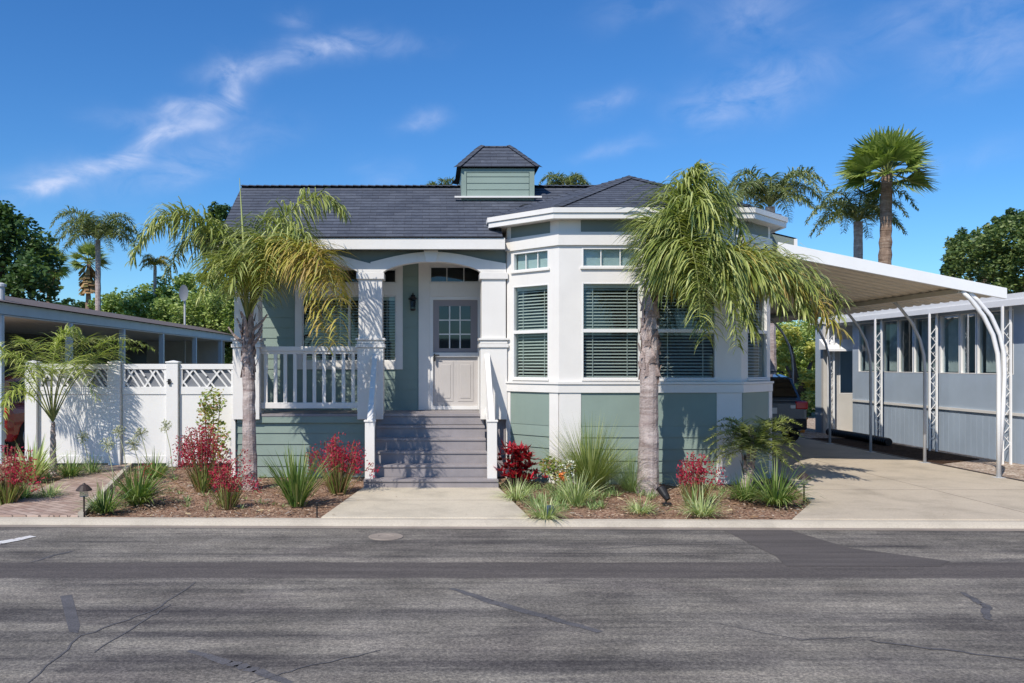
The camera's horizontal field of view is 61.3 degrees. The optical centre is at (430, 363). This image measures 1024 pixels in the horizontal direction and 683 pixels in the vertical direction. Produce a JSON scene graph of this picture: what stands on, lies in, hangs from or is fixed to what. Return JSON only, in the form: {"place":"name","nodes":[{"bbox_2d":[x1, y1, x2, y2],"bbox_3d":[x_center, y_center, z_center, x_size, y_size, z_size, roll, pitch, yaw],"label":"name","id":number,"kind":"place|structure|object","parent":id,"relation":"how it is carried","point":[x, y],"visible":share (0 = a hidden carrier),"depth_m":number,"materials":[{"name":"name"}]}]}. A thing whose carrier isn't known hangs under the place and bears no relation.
{"place":"outdoors","nodes":[
{"label":"outdoors","id":0,"kind":"place"},
{"bbox_2d":[0,442,63,465],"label":"patio","id":1,"kind":"structure","parent":0,"point":[9,445],"depth_m":18.61,"materials":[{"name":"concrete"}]},
{"bbox_2d":[4,372,24,452],"bbox_3d":[-9.620,1.051,19.871,2.160,1.738,4.662,0,0,0],"label":"parked car","id":2,"kind":"object","parent":1,"relation":"on","point":[16,429],"visible":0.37,"depth_m":18.13,"materials":[{"name":"red paint"}]},
{"bbox_2d":[0,283,233,463],"bbox_3d":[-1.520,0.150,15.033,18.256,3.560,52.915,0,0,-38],"label":"neighbour house","id":3,"kind":"structure","parent":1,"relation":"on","point":[25,319],"depth_m":26.13,"materials":[{"name":"grey"}]},
{"bbox_2d":[179,285,187,363],"bbox_3d":[-9.788,-0.606,34.045,0.376,5.072,0.190,0,0,0],"label":"satellite dish","id":4,"kind":"object","parent":1,"relation":"on","point":[183,292],"visible":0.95,"depth_m":33.99,"materials":[{"name":"paint"}]},
{"bbox_2d":[153,281,233,363],"bbox_3d":[-9.813,-0.924,37.775,5.637,5.941,3.670,0,0,22],"label":"clipped shrub","id":5,"kind":"object","parent":1,"relation":"on","point":[199,316],"visible":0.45,"depth_m":36.97,"materials":[{"name":"green plant"}]},
{"bbox_2d":[0,464,126,516],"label":"path","id":6,"kind":"structure","parent":0,"point":[66,504],"depth_m":12.00,"materials":[{"name":"brick"}]},
{"bbox_2d":[30,480,71,497],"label":"flax lily","id":7,"kind":"object","parent":6,"relation":"on","point":[51,493],"visible":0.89,"depth_m":12.32,"materials":[{"name":"green plant"}]},
{"bbox_2d":[50,452,99,478],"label":"flax lily","id":8,"kind":"object","parent":6,"relation":"on","point":[70,471],"visible":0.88,"depth_m":14.48,"materials":[{"name":"green plant"}]},
{"bbox_2d":[77,430,89,473],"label":"agapanthus","id":9,"kind":"object","parent":6,"relation":"on","point":[84,436],"visible":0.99,"depth_m":14.78,"materials":[{"name":"green plant"}]},
{"bbox_2d":[79,453,110,474],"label":"flax lily","id":10,"kind":"object","parent":6,"relation":"on","point":[94,468],"visible":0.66,"depth_m":15.01,"materials":[{"name":"green plant"}]},
{"bbox_2d":[77,463,131,516],"bbox_3d":[-5.040,1.900,13.484,0.070,0.060,5.581,0,0,-13],"label":"path edging","id":11,"kind":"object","parent":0,"point":[80,513],"depth_m":13.21,"materials":[{"name":"concrete"}]},
{"bbox_2d":[0,463,808,519],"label":"planting bed","id":12,"kind":"object","parent":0,"point":[746,509],"visible":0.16,"depth_m":11.82,"materials":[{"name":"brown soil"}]},
{"bbox_2d":[0,444,44,505],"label":"kangaroo paw","id":13,"kind":"object","parent":12,"relation":"on","point":[9,492],"visible":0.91,"depth_m":11.73,"materials":[{"name":"red plant"}]},
{"bbox_2d":[17,476,51,499],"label":"shrub","id":14,"kind":"object","parent":12,"relation":"on","point":[26,495],"visible":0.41,"depth_m":12.17,"materials":[{"name":"green plant"}]},
{"bbox_2d":[0,434,79,482],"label":"flax lily","id":15,"kind":"object","parent":12,"relation":"on","point":[39,464],"visible":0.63,"depth_m":13.94,"materials":[{"name":"green plant"}]},
{"bbox_2d":[0,323,158,475],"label":"young palm","id":16,"kind":"object","parent":12,"relation":"on","point":[52,412],"visible":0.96,"depth_m":14.95,"materials":[{"name":"green plant"}]},
{"bbox_2d":[76,483,91,516],"bbox_3d":[-4.377,1.715,10.823,0.200,0.430,0.195,0,0,0],"label":"path light","id":17,"kind":"object","parent":12,"relation":"on","point":[83,487],"visible":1,"depth_m":10.79,"materials":[{"name":"brown metal"}]},
{"bbox_2d":[73,480,136,513],"bbox_3d":[-4.239,1.701,11.082,0.902,0.459,0.828,0,0,0],"label":"flax lily","id":18,"kind":"object","parent":12,"relation":"on","point":[99,504],"visible":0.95,"depth_m":11.06,"materials":[{"name":"green plant"}]},
{"bbox_2d":[99,437,115,496],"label":"agapanthus","id":19,"kind":"object","parent":12,"relation":"on","point":[107,444],"visible":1,"depth_m":12.17,"materials":[{"name":"plant"}]},
{"bbox_2d":[111,425,126,473],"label":"agapanthus","id":20,"kind":"object","parent":12,"relation":"on","point":[118,430],"visible":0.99,"depth_m":14.27,"materials":[{"name":"green plant"}]},
{"bbox_2d":[25,360,232,466],"bbox_3d":[-5.561,0.930,16.188,4.158,2.000,0.255,0,0,0],"label":"vinyl fence","id":21,"kind":"object","parent":12,"relation":"on","point":[149,397],"visible":0.62,"depth_m":16.19,"materials":[{"name":"white plastic"}]},
{"bbox_2d":[126,437,140,472],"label":"agapanthus","id":22,"kind":"object","parent":12,"relation":"on","point":[132,441],"visible":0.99,"depth_m":13.57,"materials":[{"name":"green plant"}]},
{"bbox_2d":[93,459,183,505],"bbox_3d":[-3.974,1.576,11.760,1.315,0.707,1.334,0,0,0],"label":"flax lily","id":23,"kind":"object","parent":12,"relation":"on","point":[142,493],"visible":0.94,"depth_m":11.63,"materials":[{"name":"green plant"}]},
{"bbox_2d":[134,427,147,465],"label":"agapanthus","id":24,"kind":"object","parent":12,"relation":"on","point":[139,432],"visible":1,"depth_m":14.52,"materials":[{"name":"green plant"}]},
{"bbox_2d":[130,449,176,478],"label":"flax lily","id":25,"kind":"object","parent":12,"relation":"on","point":[160,466],"visible":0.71,"depth_m":14.47,"materials":[{"name":"green plant"}]},
{"bbox_2d":[159,419,172,473],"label":"agapanthus","id":26,"kind":"object","parent":12,"relation":"on","point":[165,424],"visible":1,"depth_m":14.78,"materials":[{"name":"green plant"}]},
{"bbox_2d":[139,420,250,492],"bbox_3d":[-3.556,1.387,12.895,1.675,1.095,0.927,0,0,-17],"label":"kangaroo paw","id":27,"kind":"object","parent":12,"relation":"on","point":[199,477],"visible":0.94,"depth_m":12.86,"materials":[{"name":"red plant"}]},
{"bbox_2d":[195,386,230,466],"bbox_3d":[-3.936,1.160,15.520,0.641,1.546,0.360,0,0,0],"label":"climbing vine","id":28,"kind":"object","parent":12,"relation":"on","point":[206,410],"visible":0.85,"depth_m":15.51,"materials":[{"name":"green plant"}]},
{"bbox_2d":[205,457,261,508],"bbox_3d":[-2.650,1.596,11.469,0.757,0.675,0.664,0,0,0],"label":"kangaroo paw","id":29,"kind":"object","parent":12,"relation":"on","point":[228,495],"visible":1,"depth_m":11.44,"materials":[{"name":"red plant"}]},
{"bbox_2d":[125,178,358,490],"bbox_3d":[-2.630,-0.439,13.140,4.240,4.889,2.642,0,0,20],"label":"queen palm","id":30,"kind":"object","parent":12,"relation":"on","point":[276,250],"visible":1,"depth_m":12.94,"materials":[{"name":"green plant"}]},
{"bbox_2d":[259,442,336,506],"bbox_3d":[-1.794,1.479,11.692,1.216,0.902,1.247,0,0,0],"label":"flax lily","id":31,"kind":"object","parent":12,"relation":"on","point":[294,487],"visible":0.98,"depth_m":11.54,"materials":[{"name":"green plant"}]},
{"bbox_2d":[305,432,379,494],"bbox_3d":[-1.347,1.466,12.715,1.006,0.936,0.806,0,0,32],"label":"kangaroo paw","id":32,"kind":"object","parent":12,"relation":"on","point":[337,482],"visible":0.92,"depth_m":12.68,"materials":[{"name":"red plant"}]},
{"bbox_2d":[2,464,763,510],"bbox_3d":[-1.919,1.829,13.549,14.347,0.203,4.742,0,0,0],"label":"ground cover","id":33,"kind":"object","parent":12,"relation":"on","point":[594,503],"visible":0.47,"depth_m":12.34,"materials":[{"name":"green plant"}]},
{"bbox_2d":[488,475,542,501],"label":"striped grass","id":34,"kind":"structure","parent":12,"relation":"on","point":[515,495],"depth_m":12.11,"materials":[{"name":"green plant"}]},
{"bbox_2d":[494,439,549,486],"bbox_3d":[1.438,1.554,13.454,0.985,0.758,0.801,0,0,0],"label":"crimson shrub","id":35,"kind":"object","parent":12,"relation":"on","point":[514,463],"visible":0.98,"depth_m":13.39,"materials":[{"name":"red plant"}]},
{"bbox_2d":[516,488,553,505],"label":"striped grass","id":36,"kind":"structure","parent":12,"relation":"on","point":[530,501],"depth_m":11.71,"materials":[{"name":"green plant"}]},
{"bbox_2d":[519,490,570,521],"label":"striped grass","id":37,"kind":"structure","parent":12,"relation":"on","point":[543,515],"depth_m":10.63,"materials":[{"name":"green plant"}]},
{"bbox_2d":[539,455,575,492],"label":"flowering bush","id":38,"kind":"object","parent":12,"relation":"on","point":[548,465],"visible":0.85,"depth_m":12.69,"materials":[{"name":"green plant"}]},
{"bbox_2d":[595,447,669,492],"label":"fountain grass","id":39,"kind":"object","parent":12,"relation":"on","point":[629,480],"depth_m":12.82,"materials":[{"name":"green plant"}]},
{"bbox_2d":[656,484,669,504],"bbox_3d":[3.190,1.792,11.778,0.150,0.275,0.209,0,0,-33],"label":"garden spotlight","id":40,"kind":"object","parent":12,"relation":"on","point":[663,492],"visible":1,"depth_m":11.73,"materials":[{"name":"black metal"}]},
{"bbox_2d":[669,485,729,518],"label":"striped grass","id":41,"kind":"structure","parent":12,"relation":"on","point":[699,510],"depth_m":10.86,"materials":[{"name":"green plant"}]},
{"bbox_2d":[676,452,726,505],"bbox_3d":[3.659,1.556,11.649,0.798,0.752,0.654,0,0,0],"label":"kangaroo paw","id":42,"kind":"object","parent":12,"relation":"on","point":[696,483],"visible":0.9,"depth_m":11.59,"materials":[{"name":"red plant"}]},
{"bbox_2d":[608,159,854,495],"bbox_3d":[4.300,-0.511,13.024,4.149,5.080,3.070,0,0,-23],"label":"queen palm","id":43,"kind":"object","parent":12,"relation":"on","point":[674,259],"visible":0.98,"depth_m":12.18,"materials":[{"name":"green plant"}]},
{"bbox_2d":[714,470,769,500],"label":"flax lily","id":44,"kind":"object","parent":12,"relation":"on","point":[748,486],"visible":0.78,"depth_m":12.14,"materials":[{"name":"green plant"}]},
{"bbox_2d":[702,414,805,490],"bbox_3d":[4.894,1.375,13.000,1.548,1.264,1.239,0,0,0],"label":"dwarf date palm","id":45,"kind":"object","parent":12,"relation":"on","point":[755,440],"visible":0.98,"depth_m":12.91,"materials":[{"name":"green plant"}]},
{"bbox_2d":[729,456,823,509],"bbox_3d":[4.733,1.579,11.742,1.407,0.703,1.281,0,0,0],"label":"flax lily","id":46,"kind":"object","parent":12,"relation":"on","point":[775,496],"visible":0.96,"depth_m":11.66,"materials":[{"name":"green plant"}]},
{"bbox_2d":[796,472,811,502],"bbox_3d":[5.179,1.715,11.913,0.200,0.430,0.195,0,0,0],"label":"path light","id":47,"kind":"object","parent":12,"relation":"on","point":[803,476],"visible":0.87,"depth_m":11.87,"materials":[{"name":"brown metal"}]},
{"bbox_2d":[321,487,529,518],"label":"path","id":48,"kind":"structure","parent":0,"point":[471,503],"depth_m":11.63,"materials":[{"name":"concrete"}]},
{"bbox_2d":[424,177,458,184],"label":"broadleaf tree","id":49,"kind":"object","parent":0,"point":[445,182],"visible":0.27,"depth_m":33.78,"materials":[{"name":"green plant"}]},
{"bbox_2d":[220,145,796,487],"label":"house","id":50,"kind":"structure","parent":0,"point":[495,300],"depth_m":14.54,"materials":[{"name":"white paint"}]},
{"bbox_2d":[302,296,348,360],"bbox_3d":[-1.937,-0.655,15.862,0.865,1.210,0.136,0,0,0],"label":"window","id":51,"kind":"structure","parent":50,"relation":"in","point":[308,359],"depth_m":15.90,"materials":[{"name":"white plastic"}]},
{"bbox_2d":[349,296,395,360],"bbox_3d":[-1.072,-0.655,15.862,0.865,1.210,0.136,0,0,0],"label":"window","id":52,"kind":"structure","parent":50,"relation":"in","point":[356,298],"depth_m":15.90,"materials":[{"name":"white plastic"}]},
{"bbox_2d":[430,266,479,281],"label":"window","id":53,"kind":"structure","parent":50,"relation":"in","point":[446,267],"depth_m":15.80,"materials":[{"name":"white plastic"}]},
{"bbox_2d":[430,297,479,409],"bbox_3d":[0.450,-0.200,15.807,0.940,2.080,0.167,0,0,0],"label":"door","id":54,"kind":"structure","parent":50,"relation":"in","point":[454,372],"depth_m":15.83,"materials":[{"name":"white wood"}]},
{"bbox_2d":[513,249,548,271],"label":"window","id":55,"kind":"structure","parent":50,"relation":"in","point":[538,259],"depth_m":14.32,"materials":[{"name":"glass"}]},
{"bbox_2d":[513,283,548,378],"bbox_3d":[1.694,-0.535,14.267,0.139,1.550,0.760,0,0,-44],"label":"window","id":56,"kind":"structure","parent":50,"relation":"in","point":[543,287],"depth_m":14.34,"materials":[{"name":"white plastic"}]},
{"bbox_2d":[582,248,638,266],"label":"window","id":57,"kind":"structure","parent":50,"relation":"in","point":[591,257],"depth_m":13.90,"materials":[{"name":"glass"}]},
{"bbox_2d":[582,283,639,378],"bbox_3d":[2.895,-0.535,13.861,0.930,1.550,0.139,0,0,0],"label":"window","id":58,"kind":"structure","parent":50,"relation":"in","point":[592,329],"depth_m":13.90,"materials":[{"name":"white plastic"}]},
{"bbox_2d":[658,291,715,378],"bbox_3d":[4.112,-0.535,13.861,0.955,1.550,0.139,0,0,0],"label":"window","id":59,"kind":"structure","parent":50,"relation":"in","point":[667,330],"depth_m":13.90,"materials":[{"name":"white plastic"}]},
{"bbox_2d":[747,290,766,378],"bbox_3d":[5.364,-0.535,14.260,0.139,1.550,0.760,0,0,45],"label":"window","id":60,"kind":"structure","parent":50,"relation":"in","point":[764,311],"depth_m":14.47,"materials":[{"name":"white plastic"}]},
{"bbox_2d":[0,527,1023,682],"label":"road","id":61,"kind":"structure","parent":0,"point":[276,601],"depth_m":6.99,"materials":[{"name":"grey asphalt"}]},
{"bbox_2d":[60,595,79,632],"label":"crack seal","id":62,"kind":"structure","parent":61,"relation":"on","point":[71,615],"depth_m":6.82,"materials":[{"name":"grey asphalt"}]},
{"bbox_2d":[27,582,194,682],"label":"crack","id":63,"kind":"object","parent":61,"relation":"on","point":[70,644],"depth_m":6.38,"materials":[{"name":"black asphalt"}]},
{"bbox_2d":[186,650,292,682],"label":"crack seal","id":64,"kind":"structure","parent":61,"relation":"on","point":[262,672],"depth_m":5.62,"materials":[{"name":"grey asphalt"}]},
{"bbox_2d":[369,533,402,540],"bbox_3d":[-0.516,1.989,9.845,0.400,0.032,0.400,0,0,0],"label":"utility cover","id":65,"kind":"object","parent":61,"relation":"on","point":[386,536],"visible":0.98,"depth_m":9.81,"materials":[{"name":"concrete"}]},
{"bbox_2d":[0,525,1023,530],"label":"gutter","id":66,"kind":"object","parent":61,"relation":"on","point":[639,528],"visible":1,"depth_m":10.40,"materials":[{"name":"concrete"}]},
{"bbox_2d":[450,588,601,632],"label":"road crack","id":67,"kind":"structure","parent":61,"relation":"on","point":[518,609],"depth_m":6.87,"materials":[{"name":"grey asphalt"}]},
{"bbox_2d":[724,530,948,565],"bbox_3d":[4.352,1.982,9.347,1.738,0.001,1.857,0,0,0],"label":"asphalt patch","id":68,"kind":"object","parent":61,"relation":"on","point":[788,548],"depth_m":8.97,"materials":[{"name":"grey asphalt"}]},
{"bbox_2d":[870,640,1023,659],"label":"road crack","id":69,"kind":"structure","parent":61,"relation":"on","point":[948,649],"depth_m":5.95,"materials":[{"name":"grey asphalt"}]},
{"bbox_2d":[960,592,992,619],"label":"road crack","id":70,"kind":"structure","parent":61,"relation":"on","point":[985,611],"depth_m":6.98,"materials":[{"name":"grey asphalt"}]},
{"bbox_2d":[0,0,1023,352],"label":"sky","id":71,"kind":"structure","parent":0,"point":[121,106],"materials":[{"name":"blue"}]},
{"bbox_2d":[537,480,575,501],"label":"striped grass","id":72,"kind":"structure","parent":0,"point":[554,493],"depth_m":12.18,"materials":[{"name":"green plant"}]},
{"bbox_2d":[537,467,610,505],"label":"striped grass","id":73,"kind":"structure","parent":0,"point":[582,491],"depth_m":11.69,"materials":[{"name":"green plant"}]},
{"bbox_2d":[527,410,643,491],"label":"fountain grass","id":74,"kind":"object","parent":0,"point":[593,465],"depth_m":12.85,"materials":[{"name":"green plant"}]},
{"bbox_2d":[618,491,664,513],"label":"striped grass","id":75,"kind":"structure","parent":0,"point":[639,509],"depth_m":11.10,"materials":[{"name":"green plant"}]},
{"bbox_2d":[772,432,1023,520],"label":"driveway","id":76,"kind":"structure","parent":0,"point":[889,505],"depth_m":13.23,"materials":[{"name":"concrete"}]},
{"bbox_2d":[770,371,807,441],"bbox_3d":[8.040,1.045,22.570,2.160,1.738,4.662,0,0,1],"label":"parked car","id":77,"kind":"object","parent":76,"relation":"on","point":[788,401],"visible":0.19,"depth_m":20.32,"materials":[{"name":"blue paint"}]},
{"bbox_2d":[770,242,1006,477],"bbox_3d":[7.737,-0.053,20.660,3.874,3.972,12.680,0,0,0],"label":"carport","id":78,"kind":"object","parent":76,"relation":"on","point":[871,286],"visible":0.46,"depth_m":15.01,"materials":[{"name":"beige metal"}]},
{"bbox_2d":[776,432,1023,481],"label":"kerb","id":79,"kind":"structure","parent":76,"relation":"on","point":[916,459],"depth_m":16.85,"materials":[{"name":"beige concrete"}]},
{"bbox_2d":[788,453,1023,512],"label":"joint","id":80,"kind":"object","parent":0,"point":[918,489],"depth_m":13.00,"materials":[{"name":"concrete"}]},
{"bbox_3d":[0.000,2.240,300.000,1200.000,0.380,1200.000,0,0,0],"label":"ground","id":81,"kind":"structure","parent":0,"visible":0},
{"bbox_2d":[0,200,64,303],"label":"broadleaf tree","id":82,"kind":"object","parent":81,"relation":"on","point":[28,269],"visible":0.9,"depth_m":29.46,"materials":[{"name":"green plant"}]},
{"bbox_2d":[46,297,93,309],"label":"broadleaf tree","id":83,"kind":"object","parent":81,"relation":"on","point":[79,304],"visible":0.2,"depth_m":79.60,"materials":[{"name":"green plant"}]},
{"bbox_2d":[65,241,110,308],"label":"fan palm","id":84,"kind":"object","parent":81,"relation":"on","point":[87,283],"visible":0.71,"depth_m":59.70,"materials":[{"name":"green plant"}]},
{"bbox_2d":[49,205,142,310],"bbox_3d":[-15.512,-2.609,40.036,4.174,9.287,4.002,0,0,0],"label":"queen palm","id":85,"kind":"object","parent":81,"relation":"on","point":[88,225],"visible":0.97,"depth_m":39.69,"materials":[{"name":"green plant"}]},
{"bbox_2d":[139,253,171,319],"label":"queen palm","id":86,"kind":"object","parent":81,"relation":"on","point":[153,260],"visible":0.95,"depth_m":41.92,"materials":[{"name":"green plant"}]},
{"bbox_2d":[86,271,231,327],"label":"hedge tree","id":87,"kind":"object","parent":81,"relation":"on","point":[128,304],"visible":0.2,"depth_m":42.18,"materials":[{"name":"green plant"}]},
{"bbox_2d":[196,201,236,273],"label":"broadleaf tree","id":88,"kind":"object","parent":81,"relation":"on","point":[221,211],"visible":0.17,"depth_m":59.57,"materials":[{"name":"green plant"}]},
{"bbox_2d":[0,517,1023,528],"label":"kerb","id":89,"kind":"structure","parent":81,"relation":"on","point":[695,523],"depth_m":10.51,"materials":[{"name":"concrete"}]},
{"bbox_2d":[538,171,590,184],"bbox_3d":[5.316,-2.805,34.024,2.295,9.681,2.359,0,0,0],"label":"broadleaf tree","id":90,"kind":"object","parent":81,"relation":"on","point":[570,179],"visible":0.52,"depth_m":33.75,"materials":[{"name":"green plant"}]},
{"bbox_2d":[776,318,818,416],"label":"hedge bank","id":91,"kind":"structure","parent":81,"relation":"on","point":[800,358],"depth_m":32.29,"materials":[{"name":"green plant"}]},
{"bbox_2d":[804,186,918,258],"bbox_3d":[14.922,-2.090,29.954,3.229,8.254,3.473,0,0,-43],"label":"queen palm","id":92,"kind":"object","parent":81,"relation":"on","point":[846,209],"visible":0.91,"depth_m":29.80,"materials":[{"name":"green plant"}]},
{"bbox_2d":[832,124,939,264],"bbox_3d":[14.862,-2.891,27.975,3.312,9.853,3.241,0,0,0],"label":"fan palm","id":93,"kind":"object","parent":81,"relation":"on","point":[887,151],"visible":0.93,"depth_m":27.82,"materials":[{"name":"green plant"}]},
{"bbox_2d":[777,416,1023,479],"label":"gravel strip","id":94,"kind":"object","parent":81,"relation":"on","point":[1012,470],"depth_m":16.38,"materials":[{"name":"gravel"}]},
{"bbox_2d":[727,164,829,373],"bbox_3d":[10.248,-1.949,26.059,3.472,7.964,3.196,0,0,0],"label":"queen palm","id":95,"kind":"object","parent":94,"relation":"on","point":[769,196],"visible":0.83,"depth_m":25.68,"materials":[{"name":"green plant"}]},
{"bbox_2d":[776,324,814,416],"bbox_3d":[13.320,0.300,30.820,2.037,3.520,1.580,0,0,0],"label":"flowering shrub","id":96,"kind":"object","parent":94,"relation":"on","point":[794,338],"visible":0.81,"depth_m":30.85,"materials":[{"name":"green plant"}]},
{"bbox_2d":[811,438,979,465],"bbox_3d":[10.335,1.915,18.304,1.330,0.030,7.392,0,0,0],"label":"gravel strip","id":97,"kind":"object","parent":94,"relation":"on","point":[917,453],"visible":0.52,"depth_m":18.63,"materials":[{"name":"brown gravel"}]},
{"bbox_2d":[826,428,892,445],"bbox_3d":[10.646,1.810,21.400,0.241,0.194,3.009,0,0,0],"label":"drain pipe","id":98,"kind":"object","parent":97,"relation":"on","point":[862,437],"visible":0.94,"depth_m":21.24,"materials":[{"name":"black plastic"}]},
{"bbox_2d":[810,292,1023,464],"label":"mobile home","id":99,"kind":"object","parent":94,"relation":"on","point":[960,379],"visible":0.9,"depth_m":19.53,"materials":[{"name":"grey"}]},
{"bbox_2d":[858,322,879,371],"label":"window","id":100,"kind":"structure","parent":99,"relation":"in","point":[869,329],"depth_m":22.43,"materials":[{"name":"white plastic"}]},
{"bbox_2d":[883,320,897,372],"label":"window","id":101,"kind":"structure","parent":99,"relation":"in","point":[893,326],"depth_m":21.33,"materials":[{"name":"white plastic"}]},
{"bbox_2d":[899,318,912,372],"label":"window","id":102,"kind":"structure","parent":99,"relation":"in","point":[900,321],"depth_m":20.71,"materials":[{"name":"white plastic"}]},
{"bbox_2d":[914,316,938,372],"bbox_3d":[11.397,-0.430,19.580,0.206,1.280,1.000,0,0,0],"label":"window","id":103,"kind":"structure","parent":99,"relation":"in","point":[924,322],"depth_m":19.87,"materials":[{"name":"white plastic"}]},
{"bbox_2d":[940,314,958,373],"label":"window","id":104,"kind":"structure","parent":99,"relation":"in","point":[953,321],"depth_m":18.89,"materials":[{"name":"white plastic"}]},
{"bbox_2d":[960,312,975,373],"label":"window","id":105,"kind":"structure","parent":99,"relation":"in","point":[962,316],"depth_m":18.29,"materials":[{"name":"white plastic"}]},
{"bbox_2d":[977,310,1000,373],"bbox_3d":[11.397,-0.430,17.335,0.206,1.280,0.830,0,0,0],"label":"window","id":106,"kind":"structure","parent":99,"relation":"in","point":[990,354],"depth_m":17.68,"materials":[{"name":"white plastic"}]},
{"bbox_2d":[1005,309,1013,374],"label":"window","id":107,"kind":"structure","parent":99,"relation":"in","point":[1006,311],"depth_m":16.86,"materials":[{"name":"white plastic"}]},
{"bbox_2d":[939,207,1023,283],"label":"broadleaf tree","id":108,"kind":"object","parent":81,"relation":"on","point":[1008,211],"visible":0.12,"depth_m":49.94,"materials":[{"name":"green plant"}]},
{"bbox_2d":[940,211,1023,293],"bbox_3d":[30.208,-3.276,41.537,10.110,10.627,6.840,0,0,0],"label":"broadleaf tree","id":109,"kind":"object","parent":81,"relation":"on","point":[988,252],"visible":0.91,"depth_m":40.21,"materials":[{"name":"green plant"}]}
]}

